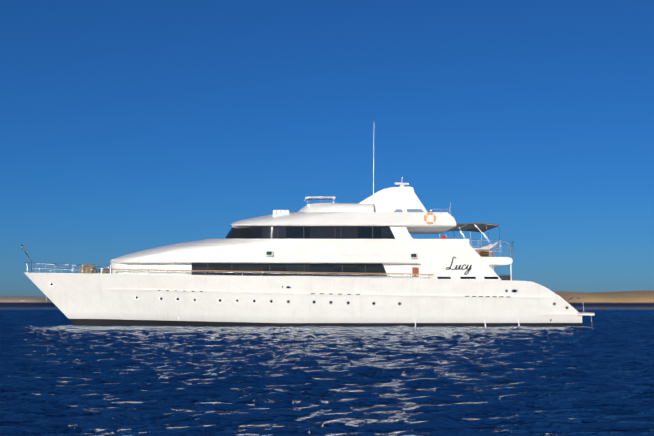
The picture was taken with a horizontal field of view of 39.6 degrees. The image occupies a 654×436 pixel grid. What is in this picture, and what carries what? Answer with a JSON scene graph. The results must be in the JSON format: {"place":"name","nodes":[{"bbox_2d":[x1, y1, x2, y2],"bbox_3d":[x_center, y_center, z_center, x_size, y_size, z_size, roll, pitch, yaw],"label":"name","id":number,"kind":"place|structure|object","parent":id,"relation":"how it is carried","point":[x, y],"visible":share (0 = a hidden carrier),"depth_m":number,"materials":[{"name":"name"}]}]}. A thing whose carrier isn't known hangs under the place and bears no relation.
{"place":"outdoors","nodes":[
{"label":"outdoors","id":0,"kind":"place"},
{"bbox_2d":[0,296,52,302],"bbox_3d":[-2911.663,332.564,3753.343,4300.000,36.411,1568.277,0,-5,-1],"label":"coast","id":1,"kind":"structure","parent":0,"point":[22,299],"depth_m":3080.74},
{"bbox_2d":[0,310,653,435],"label":"ocean","id":2,"kind":"structure","parent":0,"point":[61,374],"depth_m":19.37,"materials":[{"name":"liquid"}]},
{"bbox_2d":[21,149,594,326],"bbox_3d":[-1.737,2.291,64.393,39.698,13.978,7.617,0,-5,-1],"label":"yacht","id":3,"kind":"object","parent":2,"relation":"on","point":[370,261],"visible":0.96,"depth_m":61.15,"materials":[{"name":"paint"}]},
{"bbox_2d":[0,303,653,309],"bbox_3d":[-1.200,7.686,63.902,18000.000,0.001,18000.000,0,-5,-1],"label":"sea","id":4,"kind":"structure","parent":0,"point":[576,306],"depth_m":376.89,"materials":[{"name":"liquid"}]},
{"bbox_2d":[0,0,653,296],"label":"sky","id":5,"kind":"structure","parent":0,"point":[127,126],"materials":[{"name":"blue"}]},
{"bbox_2d":[554,290,653,302],"bbox_3d":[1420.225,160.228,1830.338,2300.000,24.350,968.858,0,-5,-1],"label":"coast","id":6,"kind":"structure","parent":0,"point":[645,296],"depth_m":1396.57}
]}

